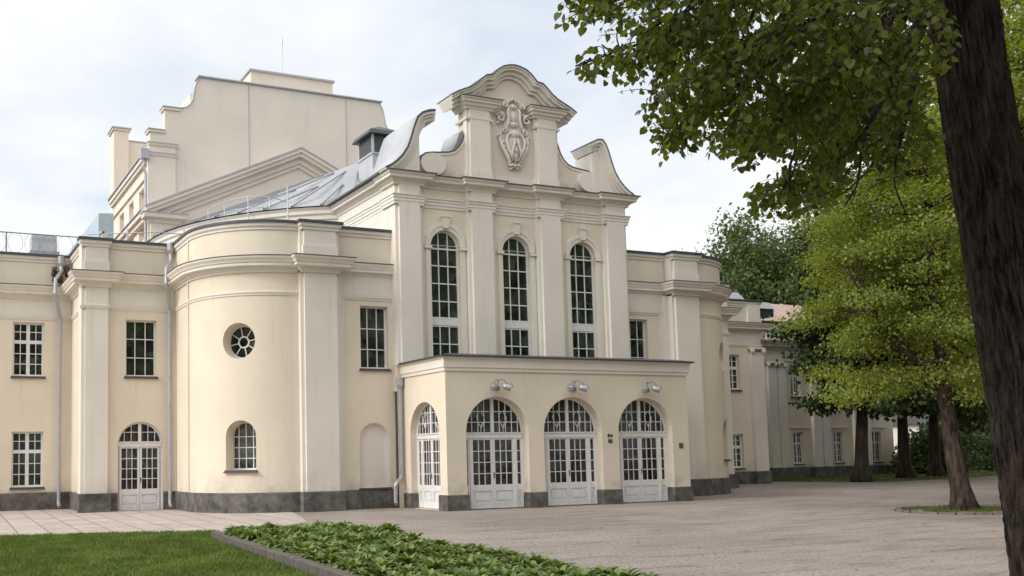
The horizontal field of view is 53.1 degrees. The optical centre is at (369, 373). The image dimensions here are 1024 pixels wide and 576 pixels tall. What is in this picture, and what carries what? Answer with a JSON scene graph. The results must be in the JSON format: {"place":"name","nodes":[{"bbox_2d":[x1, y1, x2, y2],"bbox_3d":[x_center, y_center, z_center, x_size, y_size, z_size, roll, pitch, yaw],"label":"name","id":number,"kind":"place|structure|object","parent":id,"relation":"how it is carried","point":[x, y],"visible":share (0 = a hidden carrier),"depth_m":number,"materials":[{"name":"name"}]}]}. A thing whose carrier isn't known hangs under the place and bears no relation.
{"place":"outdoors","nodes":[
{"label":"outdoors","id":0,"kind":"place"},
{"bbox_2d":[0,509,306,535],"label":"sidewalk","id":1,"kind":"structure","parent":0,"point":[53,521],"depth_m":29.53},
{"bbox_2d":[0,528,324,575],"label":"lawn","id":2,"kind":"structure","parent":0,"point":[137,561],"depth_m":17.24,"materials":[{"name":"green plant"}]},
{"bbox_2d":[0,0,1023,280],"label":"sky","id":3,"kind":"structure","parent":0,"point":[72,71],"materials":[{"name":"white"}]},
{"bbox_2d":[220,469,1008,575],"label":"plaza paving","id":4,"kind":"structure","parent":0,"point":[832,539],"depth_m":22.19,"materials":[{"name":"stone"}]},
{"bbox_2d":[0,40,896,512],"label":"theatre building","id":5,"kind":"structure","parent":4,"relation":"on","point":[262,292],"depth_m":36.38,"materials":[{"name":"beige paint"}]},
{"bbox_2d":[9,432,44,489],"bbox_3d":[-12.837,3.274,37.800,1.270,2.160,0.310,1,-5,-24],"label":"window","id":6,"kind":"structure","parent":5,"relation":"in","point":[27,447],"depth_m":37.90,"materials":[{"name":"white paint"}]},
{"bbox_2d":[10,322,45,378],"bbox_3d":[-12.911,-0.856,38.143,1.270,2.130,0.310,1,-5,-24],"label":"window","id":7,"kind":"structure","parent":5,"relation":"in","point":[28,338],"depth_m":38.24,"materials":[{"name":"white paint"}]},
{"bbox_2d":[118,422,161,510],"bbox_3d":[-8.265,3.332,36.234,1.620,3.160,0.160,1,-5,-24],"label":"door","id":8,"kind":"structure","parent":5,"relation":"in","point":[140,443],"depth_m":36.25,"materials":[{"name":"white paint"}]},
{"bbox_2d":[124,320,158,378],"bbox_3d":[-8.287,-0.854,36.512,1.240,2.130,0.350,1,-5,-24],"label":"window","id":9,"kind":"structure","parent":5,"relation":"in","point":[140,335],"depth_m":36.65,"materials":[{"name":"glass"}]},
{"bbox_2d":[223,421,257,472],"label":"window","id":10,"kind":"structure","parent":5,"relation":"in","point":[245,434],"depth_m":33.67,"materials":[{"name":"glass"}]},
{"bbox_2d":[231,325,254,358],"bbox_3d":[-4.223,-1.038,33.914,1.160,1.200,0.080,-2,-5,14],"label":"round window","id":11,"kind":"structure","parent":5,"relation":"in","point":[243,338],"depth_m":33.93,"materials":[{"name":"glass"}]},
{"bbox_2d":[359,306,391,370],"bbox_3d":[0.137,-1.196,35.068,1.200,2.270,0.350,1,-5,-24],"label":"window","id":12,"kind":"structure","parent":5,"relation":"in","point":[372,319],"depth_m":35.22,"materials":[{"name":"glass"}]},
{"bbox_2d":[416,403,440,508],"bbox_3d":[2.076,2.716,33.469,0.160,3.520,2.080,1,-5,-24],"label":"door","id":13,"kind":"structure","parent":5,"relation":"in","point":[428,446],"depth_m":33.73,"materials":[{"name":"white paint"}]},
{"bbox_2d":[431,231,459,355],"bbox_3d":[2.661,-2.739,36.131,1.200,4.750,0.070,1,-5,-24],"label":"window","id":14,"kind":"structure","parent":5,"relation":"in","point":[444,260],"depth_m":36.17,"materials":[{"name":"glass"}]},
{"bbox_2d":[466,397,524,508],"bbox_3d":[4.042,2.593,33.080,2.360,3.630,0.160,1,-5,-24],"label":"door","id":15,"kind":"structure","parent":5,"relation":"in","point":[494,430],"depth_m":33.13,"materials":[{"name":"white paint"}]},
{"bbox_2d":[489,379,512,390],"bbox_3d":[4.210,0.385,32.729,0.843,0.401,0.444,1,-5,-24],"label":"wall lamp","id":16,"kind":"object","parent":5,"relation":"attached to","point":[495,386],"visible":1,"depth_m":32.67,"materials":[{"name":"metal"}]},
{"bbox_2d":[503,237,530,354],"bbox_3d":[5.378,-2.686,37.355,1.200,4.750,0.070,1,-5,-24],"label":"window","id":17,"kind":"structure","parent":5,"relation":"in","point":[515,264],"depth_m":37.40,"materials":[{"name":"glass"}]},
{"bbox_2d":[544,398,597,505],"bbox_3d":[6.749,2.646,34.301,2.360,3.630,0.160,1,-5,-24],"label":"door","id":18,"kind":"structure","parent":5,"relation":"in","point":[571,476],"depth_m":34.36,"materials":[{"name":"white paint"}]},
{"bbox_2d":[567,380,588,391],"bbox_3d":[6.954,0.438,33.965,0.843,0.401,0.444,1,-5,-24],"label":"wall lamp","id":19,"kind":"object","parent":5,"relation":"attached to","point":[571,387],"visible":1,"depth_m":33.90,"materials":[{"name":"metal"}]},
{"bbox_2d":[570,243,595,356],"bbox_3d":[8.094,-2.633,38.579,1.200,4.750,0.070,1,-5,-24],"label":"window","id":20,"kind":"structure","parent":5,"relation":"in","point":[581,268],"depth_m":38.64,"materials":[{"name":"glass"}]},
{"bbox_2d":[629,320,645,358],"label":"window","id":21,"kind":"structure","parent":5,"relation":"in","point":[637,336],"depth_m":39.99,"materials":[{"name":"glass"}]},
{"bbox_2d":[618,398,667,501],"bbox_3d":[9.538,2.700,35.558,2.360,3.630,0.160,1,-5,-24],"label":"door","id":22,"kind":"structure","parent":5,"relation":"in","point":[642,431],"depth_m":35.62,"materials":[{"name":"white paint"}]},
{"bbox_2d":[641,382,661,392],"bbox_3d":[9.780,0.493,35.239,0.843,0.401,0.444,1,-5,-24],"label":"wall lamp","id":23,"kind":"object","parent":5,"relation":"attached to","point":[645,388],"visible":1,"depth_m":35.17,"materials":[{"name":"metal"}]},
{"bbox_2d":[729,355,741,390],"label":"window","id":24,"kind":"structure","parent":5,"relation":"in","point":[732,358],"depth_m":52.97,"materials":[{"name":"white paint"}]},
{"bbox_2d":[733,434,746,469],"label":"window","id":25,"kind":"structure","parent":5,"relation":"in","point":[736,437],"depth_m":52.63,"materials":[{"name":"white paint"}]},
{"bbox_2d":[789,365,802,397],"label":"window","id":26,"kind":"structure","parent":5,"relation":"in","point":[794,386],"depth_m":63.16,"materials":[{"name":"white paint"}]},
{"bbox_2d":[793,432,806,464],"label":"window","id":27,"kind":"structure","parent":5,"relation":"in","point":[797,442],"depth_m":62.84,"materials":[{"name":"white paint"}]},
{"bbox_2d":[833,432,845,463],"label":"window","id":28,"kind":"structure","parent":5,"relation":"in","point":[836,435],"depth_m":64.25,"materials":[{"name":"white paint"}]},
{"bbox_2d":[872,431,884,462],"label":"window","id":29,"kind":"structure","parent":5,"relation":"in","point":[875,434],"depth_m":65.68,"materials":[{"name":"white paint"}]},
{"bbox_2d":[554,0,1023,575],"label":"linden tree","id":30,"kind":"object","parent":4,"relation":"on","point":[848,72],"visible":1,"depth_m":7.09,"materials":[{"name":"green plant"}]},
{"bbox_2d":[860,0,1023,280],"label":"linden tree","id":31,"kind":"object","parent":4,"relation":"on","point":[1016,26],"visible":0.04,"depth_m":29.71,"materials":[{"name":"green plant"}]},
{"bbox_2d":[903,507,998,513],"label":"tree pit soil","id":32,"kind":"object","parent":4,"relation":"on","point":[947,510],"visible":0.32,"depth_m":27.23,"materials":[{"name":"brown soil"}]},
{"bbox_2d":[765,28,1023,510],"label":"maple tree","id":33,"kind":"object","parent":32,"relation":"in","point":[875,269],"visible":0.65,"depth_m":27.30,"materials":[{"name":"green plant"}]},
{"bbox_2d":[901,503,1001,512],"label":"weeds","id":34,"kind":"object","parent":32,"relation":"on","point":[945,509],"visible":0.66,"depth_m":27.15,"materials":[{"name":"green plant"}]},
{"bbox_2d":[882,99,1022,420],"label":"chestnut tree","id":35,"kind":"object","parent":4,"relation":"on","point":[974,409],"visible":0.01,"depth_m":50.74,"materials":[{"name":"green plant"}]},
{"bbox_2d":[890,143,1023,406],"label":"linden tree","id":36,"kind":"object","parent":4,"relation":"on","point":[966,360],"depth_m":44.40,"materials":[{"name":"green plant"}]},
{"label":"planting soil","id":37,"kind":"structure","parent":4,"relation":"on","visible":0},
{"bbox_2d":[221,534,237,544],"bbox_3d":[-2.913,3.483,20.990,0.170,0.182,0.991,1,-5,-20],"label":"kerb stone","id":38,"kind":"object","parent":37,"relation":"on","point":[226,538],"visible":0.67,"depth_m":20.88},
{"bbox_2d":[231,538,246,548],"bbox_3d":[-2.572,3.401,20.050,0.170,0.177,0.991,1,-5,-20],"label":"kerb stone","id":39,"kind":"object","parent":37,"relation":"on","point":[236,542],"visible":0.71,"depth_m":20.00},
{"bbox_2d":[242,541,261,553],"bbox_3d":[-2.232,3.313,19.111,0.170,0.184,0.991,1,-5,-20],"label":"kerb stone","id":40,"kind":"object","parent":37,"relation":"on","point":[247,545],"visible":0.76,"depth_m":19.02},
{"bbox_2d":[240,528,266,541],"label":"hosta plant","id":41,"kind":"object","parent":37,"relation":"on","point":[251,535],"visible":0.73,"depth_m":20.37,"materials":[{"name":"green plant"}]},
{"bbox_2d":[254,546,270,556],"bbox_3d":[-1.918,3.241,18.241,0.170,0.172,0.841,1,-5,-20],"label":"kerb stone","id":42,"kind":"object","parent":37,"relation":"on","point":[260,550],"visible":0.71,"depth_m":18.24,"materials":[{"name":"grey stone"}]},
{"bbox_2d":[257,535,277,545],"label":"hosta plant","id":43,"kind":"object","parent":37,"relation":"on","point":[263,540],"visible":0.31,"depth_m":19.09,"materials":[{"name":"green plant"}]},
{"bbox_2d":[265,549,284,562],"bbox_3d":[-1.611,3.162,17.396,0.170,0.179,0.941,1,-5,-20],"label":"kerb stone","id":44,"kind":"object","parent":37,"relation":"on","point":[271,553],"visible":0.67,"depth_m":17.36,"materials":[{"name":"grey stone"}]},
{"bbox_2d":[264,537,287,548],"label":"hosta plant","id":45,"kind":"object","parent":37,"relation":"on","point":[271,544],"visible":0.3,"depth_m":18.26,"materials":[{"name":"green plant"}]},
{"bbox_2d":[273,539,298,552],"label":"hosta plant","id":46,"kind":"object","parent":37,"relation":"on","point":[285,542],"visible":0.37,"depth_m":17.89,"materials":[{"name":"green plant"}]},
{"bbox_2d":[278,553,302,567],"bbox_3d":[-1.288,3.076,16.503,0.170,0.191,0.941,1,-5,-20],"label":"kerb stone","id":47,"kind":"object","parent":37,"relation":"on","point":[288,559],"visible":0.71,"depth_m":16.44,"materials":[{"name":"grey stone"}]},
{"bbox_2d":[290,525,312,532],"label":"hosta plant","id":48,"kind":"object","parent":37,"relation":"on","point":[303,528],"visible":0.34,"depth_m":21.27,"materials":[{"name":"green plant"}]},
{"bbox_2d":[288,541,320,553],"bbox_3d":[-1.092,3.009,17.181,0.688,0.291,0.708,2,-3,-27],"label":"hosta plant","id":49,"kind":"object","parent":37,"relation":"on","point":[307,544],"visible":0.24,"depth_m":17.14,"materials":[{"name":"green plant"}]},
{"bbox_2d":[290,545,319,555],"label":"hosta plant","id":50,"kind":"object","parent":37,"relation":"on","point":[306,549],"visible":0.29,"depth_m":16.76,"materials":[{"name":"green plant"}]},
{"bbox_2d":[294,558,317,573],"bbox_3d":[-0.982,3.003,15.657,0.170,0.186,0.841,1,-5,-20],"label":"kerb stone","id":51,"kind":"object","parent":37,"relation":"on","point":[301,563],"visible":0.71,"depth_m":15.62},
{"bbox_2d":[306,535,330,545],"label":"hosta plant","id":52,"kind":"object","parent":37,"relation":"on","point":[315,538],"visible":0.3,"depth_m":18.78,"materials":[{"name":"green plant"}]},
{"bbox_2d":[309,563,336,575],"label":"kerb stone","id":53,"kind":"object","parent":37,"relation":"on","point":[319,569],"visible":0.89,"depth_m":14.80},
{"bbox_2d":[315,552,339,568],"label":"hosta plant","id":54,"kind":"object","parent":37,"relation":"on","point":[329,559],"visible":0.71,"depth_m":15.49,"materials":[{"name":"green plant"}]},
{"bbox_2d":[317,542,343,550],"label":"hosta plant","id":55,"kind":"object","parent":37,"relation":"on","point":[325,545],"visible":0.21,"depth_m":17.25,"materials":[{"name":"green plant"}]},
{"bbox_2d":[319,546,342,558],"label":"hosta plant","id":56,"kind":"object","parent":37,"relation":"on","point":[328,550],"visible":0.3,"depth_m":16.47,"materials":[{"name":"green plant"}]},
{"bbox_2d":[329,531,358,542],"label":"hosta plant","id":57,"kind":"object","parent":37,"relation":"on","point":[341,536],"visible":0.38,"depth_m":18.77,"materials":[{"name":"green plant"}]},
{"bbox_2d":[328,569,359,575],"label":"kerb stone","id":58,"kind":"object","parent":37,"relation":"on","point":[335,572],"visible":0.89,"depth_m":14.03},
{"bbox_2d":[330,555,358,567],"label":"hosta plant","id":59,"kind":"object","parent":37,"relation":"on","point":[341,558],"visible":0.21,"depth_m":15.00,"materials":[{"name":"green plant"}]},
{"bbox_2d":[332,557,366,569],"bbox_3d":[-0.269,2.817,14.719,0.636,0.247,0.654,-8,-8,16],"label":"hosta plant","id":60,"kind":"object","parent":37,"relation":"on","point":[344,563],"visible":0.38,"depth_m":14.69,"materials":[{"name":"green plant"}]},
{"bbox_2d":[345,525,367,533],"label":"hosta plant","id":61,"kind":"object","parent":37,"relation":"on","point":[356,530],"visible":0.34,"depth_m":20.84,"materials":[{"name":"green plant"}]},
{"bbox_2d":[342,548,374,558],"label":"hosta plant","id":62,"kind":"object","parent":37,"relation":"on","point":[356,552],"visible":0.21,"depth_m":15.74,"materials":[{"name":"green plant"}]},
{"bbox_2d":[348,567,369,575],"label":"hosta plant","id":63,"kind":"object","parent":37,"relation":"on","point":[356,572],"visible":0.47,"depth_m":13.77,"materials":[{"name":"green plant"}]},
{"bbox_2d":[344,561,374,571],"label":"hosta plant","id":64,"kind":"object","parent":37,"relation":"on","point":[359,564],"visible":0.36,"depth_m":14.22,"materials":[{"name":"green plant"}]},
{"bbox_2d":[360,547,383,554],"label":"hosta plant","id":65,"kind":"object","parent":37,"relation":"on","point":[373,550],"visible":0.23,"depth_m":16.17,"materials":[{"name":"green plant"}]},
{"bbox_2d":[357,531,387,542],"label":"hosta plant","id":66,"kind":"object","parent":37,"relation":"on","point":[373,536],"visible":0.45,"depth_m":18.67,"materials":[{"name":"green plant"}]},
{"bbox_2d":[359,562,394,575],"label":"hosta plant","id":67,"kind":"object","parent":37,"relation":"on","point":[378,570],"visible":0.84,"depth_m":13.46,"materials":[{"name":"green plant"}]},
{"bbox_2d":[363,557,397,567],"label":"hosta plant","id":68,"kind":"object","parent":37,"relation":"on","point":[381,561],"visible":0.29,"depth_m":14.48,"materials":[{"name":"green plant"}]},
{"bbox_2d":[376,541,403,554],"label":"hosta plant","id":69,"kind":"object","parent":37,"relation":"on","point":[390,547],"visible":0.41,"depth_m":16.37,"materials":[{"name":"green plant"}]},
{"bbox_2d":[379,522,404,533],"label":"hosta plant","id":70,"kind":"object","parent":37,"relation":"on","point":[390,527],"visible":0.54,"depth_m":21.18,"materials":[{"name":"green plant"}]},
{"bbox_2d":[389,564,420,574],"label":"hosta plant","id":71,"kind":"object","parent":37,"relation":"on","point":[408,568],"visible":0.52,"depth_m":13.61,"materials":[{"name":"green plant"}]},
{"bbox_2d":[389,552,423,567],"bbox_3d":[0.553,2.757,14.661,0.656,0.316,0.687,3,-10,-5],"label":"hosta plant","id":72,"kind":"object","parent":37,"relation":"on","point":[404,559],"visible":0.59,"depth_m":14.56,"materials":[{"name":"green plant"}]},
{"bbox_2d":[396,544,425,555],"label":"hosta plant","id":73,"kind":"object","parent":37,"relation":"on","point":[410,550],"visible":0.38,"depth_m":16.05,"materials":[{"name":"green plant"}]},
{"bbox_2d":[400,532,424,540],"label":"hosta plant","id":74,"kind":"object","parent":37,"relation":"on","point":[414,536],"visible":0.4,"depth_m":18.96,"materials":[{"name":"green plant"}]},
{"bbox_2d":[403,538,431,548],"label":"hosta plant","id":75,"kind":"object","parent":37,"relation":"on","point":[419,542],"visible":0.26,"depth_m":17.57,"materials":[{"name":"green plant"}]},
{"bbox_2d":[412,567,440,575],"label":"hosta plant","id":76,"kind":"object","parent":37,"relation":"on","point":[427,572],"visible":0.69,"depth_m":13.35,"materials":[{"name":"green plant"}]},
{"bbox_2d":[419,546,452,557],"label":"hosta plant","id":77,"kind":"object","parent":37,"relation":"on","point":[438,549],"visible":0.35,"depth_m":16.13,"materials":[{"name":"green plant"}]},
{"bbox_2d":[418,558,454,573],"bbox_3d":[0.909,2.707,13.867,0.659,0.317,0.602,0,-5,-12],"label":"hosta plant","id":78,"kind":"object","parent":37,"relation":"on","point":[431,563],"visible":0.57,"depth_m":13.77,"materials":[{"name":"green plant"}]},
{"bbox_2d":[427,551,449,559],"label":"hosta plant","id":79,"kind":"object","parent":37,"relation":"on","point":[440,555],"visible":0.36,"depth_m":15.80,"materials":[{"name":"green plant"}]},
{"bbox_2d":[427,539,451,546],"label":"hosta plant","id":80,"kind":"object","parent":37,"relation":"on","point":[439,542],"visible":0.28,"depth_m":17.75,"materials":[{"name":"green plant"}]},
{"bbox_2d":[440,567,462,574],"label":"hosta plant","id":81,"kind":"object","parent":37,"relation":"on","point":[449,571],"visible":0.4,"depth_m":13.56,"materials":[{"name":"green plant"}]},
{"bbox_2d":[447,553,484,569],"bbox_3d":[1.361,2.682,13.983,0.719,0.323,0.698,-3,-6,-36],"label":"hosta plant","id":82,"kind":"object","parent":37,"relation":"on","point":[461,563],"visible":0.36,"depth_m":13.91,"materials":[{"name":"green plant"}]},
{"bbox_2d":[449,545,482,556],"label":"hosta plant","id":83,"kind":"object","parent":37,"relation":"on","point":[461,551],"visible":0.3,"depth_m":15.90,"materials":[{"name":"green plant"}]},
{"bbox_2d":[463,543,489,552],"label":"hosta plant","id":84,"kind":"object","parent":37,"relation":"on","point":[479,546],"visible":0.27,"depth_m":16.56,"materials":[{"name":"green plant"}]},
{"bbox_2d":[459,567,494,575],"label":"hosta plant","id":85,"kind":"object","parent":37,"relation":"on","point":[477,572],"visible":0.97,"depth_m":12.57,"materials":[{"name":"green plant"}]},
{"bbox_2d":[464,560,501,570],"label":"hosta plant","id":86,"kind":"object","parent":37,"relation":"on","point":[487,564],"visible":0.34,"depth_m":13.64,"materials":[{"name":"green plant"}]},
{"bbox_2d":[481,546,514,558],"bbox_3d":[2.022,2.843,15.753,0.677,0.276,0.697,1,-6,39],"label":"hosta plant","id":87,"kind":"object","parent":37,"relation":"on","point":[492,552],"visible":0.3,"depth_m":15.72,"materials":[{"name":"green plant"}]},
{"bbox_2d":[490,565,527,575],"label":"hosta plant","id":88,"kind":"object","parent":37,"relation":"on","point":[503,572],"visible":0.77,"depth_m":12.78,"materials":[{"name":"green plant"}]},
{"bbox_2d":[493,549,526,559],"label":"hosta plant","id":89,"kind":"object","parent":37,"relation":"on","point":[507,553],"visible":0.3,"depth_m":15.19,"materials":[{"name":"green plant"}]},
{"bbox_2d":[498,554,530,566],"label":"hosta plant","id":90,"kind":"object","parent":37,"relation":"on","point":[512,559],"visible":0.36,"depth_m":14.33,"materials":[{"name":"green plant"}]},
{"bbox_2d":[514,565,542,575],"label":"hosta plant","id":91,"kind":"object","parent":37,"relation":"on","point":[529,571],"visible":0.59,"depth_m":12.94,"materials":[{"name":"green plant"}]},
{"bbox_2d":[511,558,548,568],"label":"hosta plant","id":92,"kind":"object","parent":37,"relation":"on","point":[532,562],"visible":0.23,"depth_m":14.00,"materials":[{"name":"green plant"}]},
{"bbox_2d":[523,551,553,566],"bbox_3d":[2.445,2.734,14.547,0.674,0.285,0.666,0,-2,-21],"label":"hosta plant","id":93,"kind":"object","parent":37,"relation":"on","point":[539,559],"visible":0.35,"depth_m":14.50,"materials":[{"name":"green plant"}]},
{"bbox_2d":[545,565,571,574],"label":"hosta plant","id":94,"kind":"object","parent":37,"relation":"on","point":[560,571],"visible":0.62,"depth_m":13.15,"materials":[{"name":"green plant"}]},
{"bbox_2d":[540,558,576,570],"bbox_3d":[2.648,2.713,14.057,0.627,0.241,0.628,4,-5,1],"label":"hosta plant","id":95,"kind":"object","parent":37,"relation":"on","point":[558,563],"visible":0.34,"depth_m":14.01,"materials":[{"name":"green plant"}]},
{"bbox_2d":[563,567,606,575],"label":"hosta plant","id":96,"kind":"object","parent":37,"relation":"on","point":[583,571],"visible":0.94,"depth_m":12.72,"materials":[{"name":"green plant"}]},
{"bbox_2d":[587,565,625,575],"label":"hosta plant","id":97,"kind":"object","parent":37,"relation":"on","point":[602,568],"visible":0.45,"depth_m":12.83,"materials":[{"name":"green plant"}]},
{"bbox_2d":[606,566,647,575],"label":"hosta plant","id":98,"kind":"object","parent":37,"relation":"on","point":[620,572],"visible":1,"depth_m":11.91,"materials":[{"name":"green plant"}]},
{"bbox_2d":[681,196,822,307],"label":"linden tree","id":99,"kind":"object","parent":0,"point":[741,262],"visible":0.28,"depth_m":80.58,"materials":[{"name":"green plant"}]},
{"bbox_2d":[745,195,888,276],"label":"linden tree","id":100,"kind":"object","parent":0,"point":[800,250],"visible":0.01,"depth_m":85.79,"materials":[{"name":"green plant"}]},
{"bbox_2d":[772,470,996,481],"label":"grass verge","id":101,"kind":"object","parent":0,"point":[874,481],"depth_m":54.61,"materials":[{"name":"green plant"}]},
{"bbox_2d":[761,163,953,481],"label":"chestnut tree","id":102,"kind":"object","parent":101,"relation":"on","point":[861,471],"visible":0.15,"depth_m":52.53,"materials":[{"name":"green plant"}]},
{"bbox_2d":[817,474,992,481],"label":"dirt patch","id":103,"kind":"object","parent":101,"relation":"on","point":[892,479],"visible":0.4,"depth_m":56.84,"materials":[{"name":"soil"}]},
{"bbox_2d":[811,182,985,477],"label":"chestnut tree","id":104,"kind":"object","parent":103,"relation":"on","point":[905,469],"visible":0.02,"depth_m":57.44,"materials":[{"name":"green plant"}]},
{"bbox_2d":[898,190,989,475],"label":"chestnut tree","id":105,"kind":"object","parent":103,"relation":"on","point":[935,467],"visible":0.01,"depth_m":60.05,"materials":[{"name":"green plant"}]},
{"bbox_2d":[889,421,970,474],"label":"shrub","id":106,"kind":"object","parent":101,"relation":"on","point":[918,451],"visible":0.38,"depth_m":63.92,"materials":[{"name":"green plant"}]},
{"bbox_2d":[926,420,990,470],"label":"shrub","id":107,"kind":"object","parent":101,"relation":"on","point":[966,443],"visible":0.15,"depth_m":72.85,"materials":[{"name":"green plant"}]},
{"bbox_2d":[966,427,995,470],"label":"shrub","id":108,"kind":"object","parent":101,"relation":"on","point":[988,464],"visible":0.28,"depth_m":68.62,"materials":[{"name":"green plant"}]},
{"bbox_2d":[892,413,990,454],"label":"garden house","id":109,"kind":"structure","parent":0,"point":[913,425],"depth_m":108.55,"materials":[{"name":"white paint"}]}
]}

